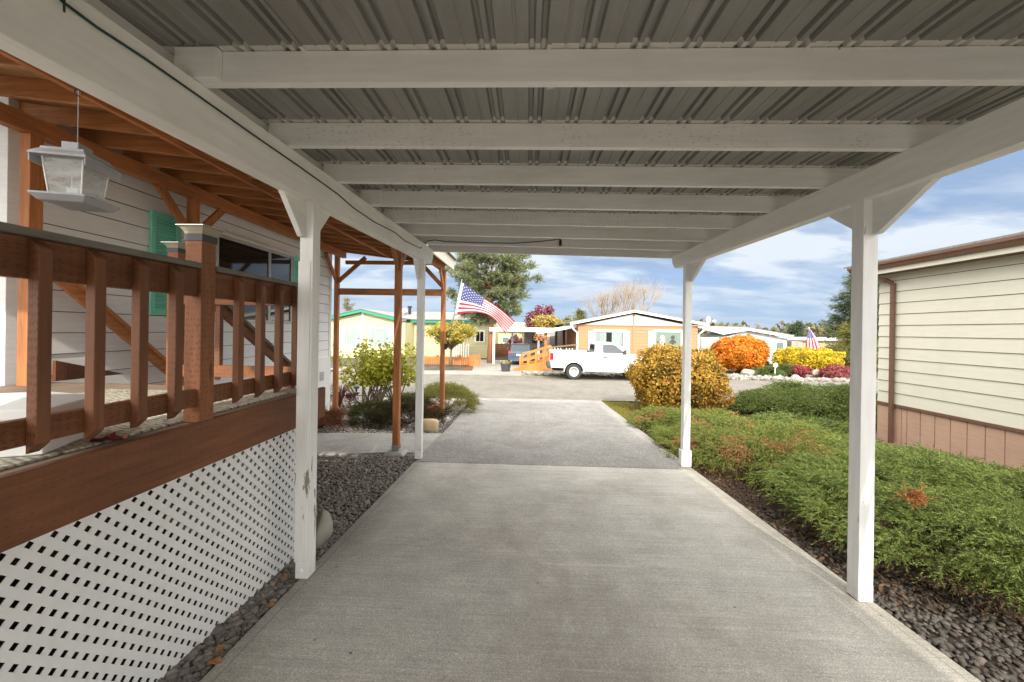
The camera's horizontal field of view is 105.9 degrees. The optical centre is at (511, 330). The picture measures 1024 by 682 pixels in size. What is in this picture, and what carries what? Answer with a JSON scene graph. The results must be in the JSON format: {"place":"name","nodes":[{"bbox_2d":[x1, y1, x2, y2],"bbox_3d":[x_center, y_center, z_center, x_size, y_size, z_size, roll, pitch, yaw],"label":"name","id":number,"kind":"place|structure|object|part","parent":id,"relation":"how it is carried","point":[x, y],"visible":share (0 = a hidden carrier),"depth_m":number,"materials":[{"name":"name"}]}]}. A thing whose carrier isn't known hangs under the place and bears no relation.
{"place":"outdoors","nodes":[
{"label":"outdoors","id":0,"kind":"place"},
{"bbox_2d":[317,433,441,455],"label":"walkway","id":1,"kind":"structure","parent":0,"point":[331,444],"depth_m":6.17,"materials":[{"name":"concrete"}]},
{"bbox_2d":[414,360,540,375],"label":"driveway","id":2,"kind":"structure","parent":0,"point":[484,368],"depth_m":22.52,"materials":[{"name":"concrete"}]},
{"bbox_2d":[500,360,511,371],"bbox_3d":[-0.359,2.059,22.569,0.683,0.688,0.862,1,0,2],"label":"planter tub","id":3,"kind":"object","parent":2,"relation":"on","point":[505,366],"visible":1,"depth_m":22.43,"materials":[{"name":"grey plastic"}]},
{"bbox_2d":[489,327,545,363],"bbox_3d":[0.482,1.139,30.474,4.000,2.633,6.060,1,0,2],"label":"flat carport","id":4,"kind":"object","parent":2,"relation":"on","point":[494,329],"visible":0.74,"depth_m":27.49,"materials":[{"name":"white metal"}]},
{"bbox_2d":[507,343,534,362],"bbox_3d":[0.649,1.678,28.532,2.040,1.450,4.027,1,0,2],"label":"hatchback","id":5,"kind":"object","parent":2,"relation":"on","point":[516,350],"visible":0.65,"depth_m":26.76,"materials":[{"name":"blue metal"}]},
{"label":"rear window","id":6,"kind":"part","parent":5,"relation":"part of","materials":[{"name":"grey glass"}]},
{"bbox_2d":[513,344,576,370],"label":"access ramp","id":7,"kind":"structure","parent":2,"relation":"on","point":[538,365],"depth_m":22.94,"materials":[{"name":"orange wood"}]},
{"bbox_2d":[415,398,693,469],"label":"driveway","id":8,"kind":"structure","parent":0,"point":[559,432],"depth_m":6.60,"materials":[{"name":"grey concrete"}]},
{"bbox_2d":[0,0,1023,601],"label":"carport","id":9,"kind":"object","parent":8,"relation":"on","point":[690,136],"visible":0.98,"depth_m":2.03,"materials":[{"name":"white paint"}]},
{"bbox_2d":[27,88,121,212],"bbox_3d":[-1.478,-0.641,1.335,0.195,0.438,0.156,1,0,-13],"label":"bird feeder","id":10,"kind":"object","parent":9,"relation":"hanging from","point":[69,159],"visible":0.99,"depth_m":1.30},
{"bbox_2d":[60,0,561,248],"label":"extension cord","id":11,"kind":"object","parent":9,"relation":"attached to","point":[65,4],"visible":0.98,"depth_m":1.70,"materials":[{"name":"white plastic"}]},
{"bbox_2d":[199,462,980,681],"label":"driveway","id":12,"kind":"structure","parent":0,"point":[444,572],"depth_m":2.41,"materials":[{"name":"concrete"}]},
{"bbox_2d":[330,372,877,400],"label":"street","id":13,"kind":"structure","parent":0,"point":[557,387],"depth_m":15.61,"materials":[{"name":"grey asphalt"}]},
{"bbox_2d":[546,342,641,379],"bbox_3d":[4.483,1.529,19.856,5.443,1.845,2.320,1,0,2],"label":"pickup truck","id":14,"kind":"object","parent":13,"relation":"on","point":[604,357],"visible":0.71,"depth_m":18.95,"materials":[{"name":"white paint"}]},
{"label":"rear window","id":15,"kind":"part","parent":14,"relation":"part of","materials":[{"name":"black glass"}]},
{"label":"side window","id":16,"kind":"part","parent":14,"relation":"part of","materials":[{"name":"grey glass"}]},
{"bbox_3d":[5.040,1.562,18.858,1.330,0.795,0.050,1,0,2],"label":"door","id":17,"kind":"part","parent":14,"relation":"part of","materials":[{"name":"white paint"}]},
{"bbox_2d":[331,351,877,439],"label":"ground","id":18,"kind":"structure","parent":0,"point":[430,366],"depth_m":25.52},
{"bbox_2d":[0,96,331,410],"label":"white house","id":19,"kind":"structure","parent":18,"relation":"on","point":[142,219],"depth_m":4.08,"materials":[{"name":"white wood"}]},
{"bbox_2d":[215,232,294,323],"bbox_3d":[-3.911,-0.723,5.986,0.063,1.220,1.710,1,0,2],"label":"window","id":20,"kind":"structure","parent":19,"relation":"in","point":[233,252],"depth_m":5.89,"materials":[{"name":"glass"}]},
{"bbox_2d":[0,458,412,681],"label":"gravel bed","id":21,"kind":"object","parent":18,"relation":"on","point":[40,591],"depth_m":2.46,"materials":[{"name":"grey gravel"}]},
{"bbox_2d":[0,221,324,681],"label":"deck","id":22,"kind":"structure","parent":21,"relation":"on","point":[43,501],"depth_m":1.74,"materials":[{"name":"brown wood"}]},
{"bbox_2d":[89,431,121,441],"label":"dry leaf","id":23,"kind":"object","parent":22,"relation":"on","point":[114,436],"visible":1,"depth_m":1.63,"materials":[{"name":"red plant"}]},
{"bbox_2d":[105,430,133,438],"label":"dry leaf","id":24,"kind":"object","parent":22,"relation":"on","point":[124,435],"visible":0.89,"depth_m":1.67,"materials":[{"name":"brown plant"}]},
{"bbox_2d":[0,389,288,470],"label":"rug","id":25,"kind":"object","parent":22,"relation":"on","point":[149,423],"visible":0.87,"depth_m":1.89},
{"bbox_2d":[0,392,83,457],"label":"planter box","id":26,"kind":"object","parent":25,"relation":"on","point":[12,406],"visible":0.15,"depth_m":1.46,"materials":[{"name":"white plastic"}]},
{"bbox_2d":[114,452,416,681],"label":"pebbles","id":27,"kind":"object","parent":21,"relation":"on","point":[355,482],"visible":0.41,"depth_m":3.56,"materials":[{"name":"grey gravel"}]},
{"bbox_2d":[206,654,223,663],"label":"dry leaf","id":28,"kind":"object","parent":27,"relation":"on","point":[217,660],"visible":1,"depth_m":1.89,"materials":[{"name":"brown plant"}]},
{"bbox_2d":[214,644,224,653],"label":"dry leaf","id":29,"kind":"object","parent":27,"relation":"on","point":[219,647],"visible":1,"depth_m":1.97,"materials":[{"name":"brown plant"}]},
{"bbox_2d":[265,600,274,606],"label":"dry leaf","id":30,"kind":"object","parent":27,"relation":"on","point":[271,604],"visible":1,"depth_m":2.29,"materials":[{"name":"brown plant"}]},
{"bbox_2d":[316,510,332,547],"bbox_3d":[-1.508,1.605,3.075,0.179,0.319,0.170,1,0,-41],"label":"stone","id":31,"kind":"object","parent":21,"relation":"on","point":[324,525],"visible":0.69,"depth_m":3.04,"materials":[{"name":"beige stone"}]},
{"bbox_2d":[383,443,408,457],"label":"concrete pier","id":32,"kind":"structure","parent":21,"relation":"on","point":[393,451],"depth_m":5.53,"materials":[{"name":"grey concrete"}]},
{"bbox_2d":[0,49,457,474],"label":"porch roof","id":33,"kind":"structure","parent":18,"relation":"on","point":[46,100],"depth_m":3.92,"materials":[{"name":"brown wood"}]},
{"bbox_2d":[444,279,514,349],"bbox_3d":[-0.677,-0.321,8.074,1.481,1.486,0.179,1,0,2],"label":"flag","id":34,"kind":"object","parent":33,"relation":"attached to","point":[469,300],"visible":1,"depth_m":8.07,"materials":[{"name":"multicoloured fabric"}]},
{"bbox_2d":[340,297,356,310],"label":"fir tree","id":35,"kind":"object","parent":18,"relation":"on","point":[346,305],"visible":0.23,"depth_m":48.66,"materials":[{"name":"green plant"}]},
{"bbox_2d":[317,396,467,433],"bbox_3d":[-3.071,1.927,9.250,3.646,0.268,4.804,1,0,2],"label":"gravel","id":36,"kind":"structure","parent":18,"relation":"on","point":[348,428],"depth_m":7.49,"materials":[{"name":"grey gravel"}]},
{"bbox_2d":[317,405,350,431],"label":"shrub","id":37,"kind":"object","parent":36,"relation":"on","point":[335,413],"visible":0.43,"depth_m":7.14,"materials":[{"name":"brown plant"}]},
{"bbox_2d":[330,384,359,407],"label":"weeping shrub","id":38,"kind":"object","parent":36,"relation":"on","point":[348,397],"visible":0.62,"depth_m":9.34,"materials":[{"name":"red plant"}]},
{"bbox_2d":[353,385,358,404],"bbox_3d":[-3.601,1.589,8.930,0.140,0.625,0.136,1,0,2],"label":"garden lantern","id":39,"kind":"object","parent":36,"relation":"on","point":[356,387],"visible":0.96,"depth_m":8.92,"materials":[{"name":"black metal"}]},
{"bbox_2d":[331,338,415,408],"bbox_3d":[-3.341,1.077,9.455,2.272,1.817,1.582,1,0,2],"label":"leafy shrub","id":40,"kind":"object","parent":36,"relation":"on","point":[376,371],"visible":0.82,"depth_m":9.38,"materials":[{"name":"green plant"}]},
{"bbox_2d":[344,398,406,427],"bbox_3d":[-2.762,1.622,7.787,1.297,0.534,1.188,1,0,-15],"label":"shrub","id":41,"kind":"object","parent":36,"relation":"on","point":[359,409],"visible":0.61,"depth_m":7.61,"materials":[{"name":"green plant"}]},
{"bbox_2d":[360,392,453,429],"bbox_3d":[-2.055,1.560,7.692,1.798,0.709,1.357,1,0,-16],"label":"shrub","id":42,"kind":"object","parent":36,"relation":"on","point":[386,414],"visible":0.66,"depth_m":7.51,"materials":[{"name":"green plant"}]},
{"bbox_2d":[386,388,429,413],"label":"heather","id":43,"kind":"object","parent":36,"relation":"on","point":[407,394],"visible":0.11,"depth_m":9.14,"materials":[{"name":"green plant"}]},
{"bbox_2d":[423,400,437,416],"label":"shrub","id":44,"kind":"object","parent":36,"relation":"on","point":[429,408],"visible":0.2,"depth_m":8.11,"materials":[{"name":"plant"}]},
{"bbox_2d":[423,418,438,432],"bbox_3d":[-1.570,1.778,7.118,0.461,0.320,0.321,1,0,2],"label":"boulder","id":45,"kind":"object","parent":36,"relation":"on","point":[430,425],"visible":0.52,"depth_m":6.99,"materials":[{"name":"beige stone"}]},
{"bbox_2d":[413,379,483,413],"bbox_3d":[-1.626,1.601,9.444,1.885,0.862,2.001,1,0,-22],"label":"heather","id":46,"kind":"object","parent":36,"relation":"on","point":[455,390],"visible":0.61,"depth_m":9.13,"materials":[{"name":"green plant"}]},
{"bbox_2d":[331,306,497,357],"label":"yellow house","id":47,"kind":"structure","parent":18,"relation":"on","point":[368,324],"depth_m":31.58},
{"bbox_2d":[344,328,360,346],"bbox_3d":[-13.001,0.604,31.496,1.457,1.585,0.048,1,0,2],"label":"window","id":48,"kind":"structure","parent":47,"relation":"in","point":[351,335],"depth_m":31.50,"materials":[{"name":"glass"}]},
{"bbox_2d":[369,328,389,346],"bbox_3d":[-10.790,0.603,31.408,1.673,1.584,0.048,1,0,2],"label":"window","id":49,"kind":"structure","parent":47,"relation":"in","point":[381,334],"depth_m":31.41,"materials":[{"name":"glass"}]},
{"bbox_2d":[402,308,407,315],"bbox_3d":[-9.892,-1.575,35.883,0.572,1.002,0.477,1,0,18],"label":"satellite dish","id":50,"kind":"object","parent":47,"relation":"attached to","point":[404,311],"visible":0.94,"depth_m":35.95,"materials":[{"name":"white metal"}]},
{"bbox_2d":[475,330,484,341],"bbox_3d":[-2.800,0.529,33.592,0.887,1.055,0.048,1,0,2],"label":"window","id":51,"kind":"structure","parent":47,"relation":"in","point":[480,337],"depth_m":33.59,"materials":[{"name":"white glass"}]},
{"bbox_2d":[425,320,479,366],"bbox_3d":[-3.922,0.831,25.274,3.594,3.227,3.385,1,0,40],"label":"ornamental tree","id":52,"kind":"object","parent":18,"relation":"on","point":[457,336],"visible":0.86,"depth_m":24.71,"materials":[{"name":"yellow plant"}]},
{"bbox_2d":[424,355,480,365],"bbox_3d":[-4.028,2.001,26.138,3.961,0.775,0.482,1,0,9],"label":"picket fence","id":53,"kind":"object","parent":18,"relation":"on","point":[471,360],"visible":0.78,"depth_m":26.15,"materials":[{"name":"orange wood"}]},
{"bbox_2d":[461,366,472,370],"bbox_3d":[-2.135,2.387,25.053,1.588,0.001,5.100,1,0,2],"label":"mulch bed","id":54,"kind":"object","parent":18,"relation":"on","point":[468,368],"visible":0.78,"depth_m":23.68,"materials":[{"name":"orange wood"}]},
{"bbox_2d":[438,252,545,362],"bbox_3d":[-2.000,-2.485,28.041,7.298,9.914,7.532,1,0,-31],"label":"pine tree","id":55,"kind":"object","parent":18,"relation":"on","point":[508,279],"visible":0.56,"depth_m":26.83,"materials":[{"name":"green plant"}]},
{"bbox_2d":[495,343,510,356],"bbox_3d":[-0.977,2.207,35.646,1.999,1.999,0.160,1,0,2],"label":"board fence","id":56,"kind":"object","parent":18,"relation":"on","point":[500,351],"visible":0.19,"depth_m":35.57,"materials":[{"name":"red wood"}]},
{"bbox_2d":[496,322,525,349],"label":"cream house","id":57,"kind":"structure","parent":18,"relation":"on","point":[503,337],"depth_m":45.06,"materials":[{"name":"yellow"}]},
{"bbox_2d":[501,336,509,342],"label":"window","id":58,"kind":"structure","parent":57,"relation":"in","point":[504,339],"depth_m":45.01,"materials":[{"name":"white glass"}]},
{"bbox_2d":[503,334,523,351],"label":"plum tree","id":59,"kind":"object","parent":18,"relation":"on","point":[516,339],"visible":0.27,"depth_m":37.87,"materials":[{"name":"purple plant"}]},
{"bbox_2d":[523,304,555,326],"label":"plum tree","id":60,"kind":"object","parent":18,"relation":"on","point":[545,312],"visible":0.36,"depth_m":41.57,"materials":[{"name":"purple plant"}]},
{"bbox_2d":[524,327,562,358],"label":"grey shed","id":61,"kind":"structure","parent":18,"relation":"on","point":[529,337],"depth_m":33.08,"materials":[{"name":"grey wood"}]},
{"bbox_2d":[532,336,541,342],"bbox_3d":[2.170,0.821,33.084,0.867,0.582,0.050,1,0,2],"label":"window","id":62,"kind":"structure","parent":61,"relation":"in","point":[533,337],"depth_m":33.07,"materials":[{"name":"black glass"}]},
{"bbox_2d":[547,335,549,356],"bbox_3d":[3.072,1.437,33.048,0.275,2.013,0.050,1,0,2],"label":"door","id":63,"kind":"structure","parent":61,"relation":"in","point":[548,336],"depth_m":33.03,"materials":[{"name":"white"}]},
{"bbox_2d":[531,314,564,327],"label":"autumn tree","id":64,"kind":"object","parent":18,"relation":"on","point":[547,321],"visible":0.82,"depth_m":38.05,"materials":[{"name":"yellow plant"}]},
{"bbox_2d":[522,374,604,376],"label":"grass","id":65,"kind":"structure","parent":18,"relation":"on","point":[563,375],"depth_m":20.76,"materials":[{"name":"green plant"}]},
{"bbox_2d":[572,307,588,320],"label":"fir tree","id":66,"kind":"object","parent":18,"relation":"on","point":[581,314],"visible":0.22,"depth_m":45.36,"materials":[{"name":"green plant"}]},
{"bbox_2d":[578,286,626,316],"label":"bare tree","id":67,"kind":"object","parent":18,"relation":"on","point":[602,302],"visible":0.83,"depth_m":45.14,"materials":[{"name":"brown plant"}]},
{"bbox_2d":[331,366,877,382],"bbox_3d":[5.811,2.492,20.919,34.230,0.498,1.187,1,0,4],"label":"rock border","id":68,"kind":"object","parent":18,"relation":"on","point":[740,377],"visible":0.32,"depth_m":20.06,"materials":[{"name":"grey stone"}]},
{"bbox_2d":[332,314,878,336],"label":"wood","id":69,"kind":"object","parent":18,"relation":"on","point":[813,327],"visible":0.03,"depth_m":157.18,"materials":[{"name":"green plant"}]},
{"bbox_2d":[556,309,708,354],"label":"orange house","id":70,"kind":"structure","parent":18,"relation":"on","point":[633,331],"depth_m":24.68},
{"bbox_2d":[535,324,577,357],"bbox_3d":[3.072,1.022,28.710,2.703,2.844,6.580,1,0,2],"label":"sloping porch cover","id":71,"kind":"object","parent":70,"relation":"attached to","point":[545,331],"visible":0.69,"depth_m":25.47,"materials":[{"name":"white wood"}]},
{"bbox_2d":[533,331,549,341],"bbox_3d":[1.927,0.437,25.235,1.294,0.716,0.957,1,0,2],"label":"hanging basket","id":72,"kind":"object","parent":71,"relation":"hanging from","point":[540,338],"visible":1,"depth_m":25.12,"materials":[{"name":"orange plant"}]},
{"bbox_2d":[593,330,624,347],"bbox_3d":[6.210,0.731,24.725,2.026,1.505,0.050,1,0,2],"label":"window","id":73,"kind":"structure","parent":70,"relation":"in","point":[615,336],"depth_m":24.71,"materials":[{"name":"white glass"}]},
{"bbox_2d":[653,330,681,349],"bbox_3d":[9.943,0.688,24.577,1.855,1.417,0.048,1,0,2],"label":"window","id":74,"kind":"structure","parent":70,"relation":"in","point":[674,337],"depth_m":24.57,"materials":[{"name":"white glass"}]},
{"bbox_2d":[706,316,715,324],"bbox_3d":[12.720,-0.574,24.770,0.587,0.682,0.490,1,0,18],"label":"satellite dish","id":75,"kind":"object","parent":70,"relation":"attached to","point":[709,320],"visible":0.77,"depth_m":24.87,"materials":[{"name":"white metal"}]},
{"bbox_2d":[604,277,667,311],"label":"bare tree","id":76,"kind":"object","parent":18,"relation":"on","point":[629,289],"visible":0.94,"depth_m":43.71,"materials":[{"name":"brown plant"}]},
{"bbox_2d":[522,370,789,379],"bbox_3d":[7.696,2.455,21.398,14.371,0.533,1.803,1,0,2],"label":"rock border","id":77,"kind":"object","parent":18,"relation":"on","point":[546,373],"visible":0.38,"depth_m":20.98,"materials":[{"name":"grey stone"}]},
{"bbox_2d":[623,338,735,410],"bbox_3d":[4.062,1.192,9.612,2.531,1.975,2.599,1,0,2],"label":"round hedge","id":78,"kind":"object","parent":18,"relation":"on","point":[657,370],"visible":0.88,"depth_m":8.96,"materials":[{"name":"yellow plant"}]},
{"bbox_2d":[692,325,802,362],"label":"white house","id":79,"kind":"structure","parent":18,"relation":"on","point":[716,333],"depth_m":32.19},
{"bbox_2d":[774,341,784,350],"bbox_3d":[22.245,1.330,32.093,0.858,0.850,0.048,1,0,2],"label":"window","id":80,"kind":"structure","parent":79,"relation":"in","point":[777,344],"depth_m":32.09,"materials":[{"name":"white glass"}]},
{"bbox_2d":[782,319,807,336],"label":"fir tree","id":81,"kind":"object","parent":18,"relation":"on","point":[794,330],"visible":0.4,"depth_m":50.15,"materials":[{"name":"green plant"}]},
{"bbox_2d":[723,377,877,431],"bbox_3d":[7.269,1.721,9.287,4.176,1.128,3.313,1,0,2],"label":"juniper","id":82,"kind":"object","parent":18,"relation":"on","point":[830,401],"visible":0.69,"depth_m":8.83,"materials":[{"name":"green plant"}]},
{"bbox_2d":[726,369,877,379],"bbox_3d":[18.206,2.703,23.342,17.400,0.001,5.900,1,0,2],"label":"mulch bed","id":83,"kind":"object","parent":18,"relation":"on","point":[790,376],"depth_m":23.37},
{"bbox_2d":[711,334,770,372],"bbox_3d":[14.134,1.432,24.033,3.420,2.486,3.206,1,0,2],"label":"round bush","id":84,"kind":"object","parent":83,"relation":"on","point":[748,351],"visible":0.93,"depth_m":23.12,"materials":[{"name":"orange plant"}]},
{"bbox_2d":[740,369,760,375],"bbox_3d":[13.565,2.515,21.973,1.027,0.591,0.850,1,0,2],"label":"boulder","id":85,"kind":"object","parent":83,"relation":"on","point":[746,371],"visible":0.55,"depth_m":21.71,"materials":[{"name":"white stone"}]},
{"bbox_2d":[751,364,785,375],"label":"shrub","id":86,"kind":"object","parent":83,"relation":"on","point":[767,370],"visible":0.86,"depth_m":21.53,"materials":[{"name":"green plant"}]},
{"bbox_2d":[769,363,793,375],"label":"shrub","id":87,"kind":"object","parent":83,"relation":"on","point":[782,366],"visible":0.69,"depth_m":22.27,"materials":[{"name":"green plant"}]},
{"bbox_2d":[787,364,813,377],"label":"round bush","id":88,"kind":"object","parent":83,"relation":"on","point":[799,370],"visible":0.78,"depth_m":21.82,"materials":[{"name":"pink plant"}]},
{"bbox_2d":[771,346,845,373],"bbox_3d":[18.401,1.902,24.054,3.800,1.881,3.760,1,0,-40],"label":"round bush","id":89,"kind":"object","parent":83,"relation":"on","point":[813,358],"visible":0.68,"depth_m":23.16,"materials":[{"name":"yellow plant"}]},
{"bbox_2d":[805,327,819,348],"bbox_3d":[20.058,1.274,25.693,1.063,2.949,0.316,1,0,2],"label":"flag","id":90,"kind":"object","parent":83,"relation":"on","point":[811,340],"visible":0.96,"depth_m":25.63,"materials":[{"name":"multicoloured fabric"}]},
{"bbox_2d":[811,369,819,376],"bbox_3d":[17.802,2.570,22.704,1.359,0.531,0.658,1,0,-9],"label":"boulder","id":91,"kind":"object","parent":83,"relation":"on","point":[815,373],"visible":0.16,"depth_m":22.48,"materials":[{"name":"beige stone"}]},
{"bbox_2d":[816,364,849,378],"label":"round bush","id":92,"kind":"object","parent":83,"relation":"on","point":[837,371],"visible":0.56,"depth_m":21.37,"materials":[{"name":"red plant"}]},
{"bbox_2d":[829,320,878,365],"bbox_3d":[21.866,0.957,24.507,3.262,4.067,3.225,1,0,2],"label":"pine tree","id":93,"kind":"object","parent":83,"relation":"on","point":[845,331],"visible":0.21,"depth_m":24.64,"materials":[{"name":"green plant"}]},
{"bbox_2d":[780,337,844,347],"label":"tan house","id":94,"kind":"structure","parent":18,"relation":"on","point":[821,341],"depth_m":42.63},
{"bbox_2d":[627,420,1023,681],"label":"mulch bed","id":95,"kind":"object","parent":18,"relation":"on","point":[951,639],"depth_m":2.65,"materials":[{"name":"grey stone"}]},
{"bbox_2d":[623,402,743,429],"bbox_3d":[3.643,1.823,7.861,2.677,0.618,2.386,1,0,36],"label":"juniper","id":96,"kind":"object","parent":95,"relation":"on","point":[649,417],"visible":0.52,"depth_m":7.65,"materials":[{"name":"green plant"}]},
{"bbox_2d":[643,411,886,499],"bbox_3d":[3.861,1.698,6.043,3.449,0.830,4.357,1,0,2],"label":"juniper","id":97,"kind":"object","parent":95,"relation":"on","point":[764,437],"visible":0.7,"depth_m":5.49,"materials":[{"name":"green plant"}]},
{"bbox_2d":[745,408,892,446],"bbox_3d":[5.250,1.793,7.053,2.333,0.673,2.574,1,0,2],"label":"juniper","id":98,"kind":"object","parent":95,"relation":"on","point":[784,417],"visible":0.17,"depth_m":7.01,"materials":[{"name":"green plant"}]},
{"bbox_2d":[748,503,1023,681],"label":"pebbles","id":99,"kind":"object","parent":95,"relation":"on","point":[1013,650],"visible":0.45,"depth_m":2.30,"materials":[{"name":"grey gravel"}]},
{"bbox_2d":[754,439,1023,636],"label":"juniper","id":100,"kind":"object","parent":95,"relation":"on","point":[983,529],"visible":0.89,"depth_m":3.08,"materials":[{"name":"green plant"}]},
{"bbox_2d":[890,482,939,511],"bbox_3d":[3.148,1.288,3.019,0.239,0.223,0.233,1,0,2],"label":"dead tuft","id":101,"kind":"object","parent":100,"relation":"on","point":[914,494],"visible":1,"depth_m":3.01,"materials":[{"name":"brown plant"}]},
{"bbox_2d":[792,431,1023,510],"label":"juniper","id":102,"kind":"object","parent":95,"relation":"on","point":[961,457],"visible":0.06,"depth_m":4.86,"materials":[{"name":"green plant"}]},
{"bbox_2d":[814,272,879,370],"bbox_3d":[26.529,-0.570,28.022,9.953,8.751,8.378,1,0,-44],"label":"cedar tree","id":103,"kind":"object","parent":18,"relation":"on","point":[845,305],"visible":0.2,"depth_m":29.74,"materials":[{"name":"green plant"}]},
{"bbox_2d":[843,232,1023,470],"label":"beige house","id":104,"kind":"structure","parent":18,"relation":"on","point":[951,353],"depth_m":5.46,"materials":[{"name":"beige wood"}]},
{"bbox_2d":[603,401,640,420],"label":"grass","id":105,"kind":"structure","parent":0,"point":[618,405],"depth_m":10.23,"materials":[{"name":"plant"}]},
{"bbox_2d":[331,149,1023,329],"label":"sky","id":106,"kind":"structure","parent":0,"point":[790,276],"materials":[{"name":"blue"}]},
{"bbox_2d":[630,402,821,416],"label":"grass","id":107,"kind":"structure","parent":0,"point":[634,403],"depth_m":10.43,"materials":[{"name":"green plant"}]}
]}

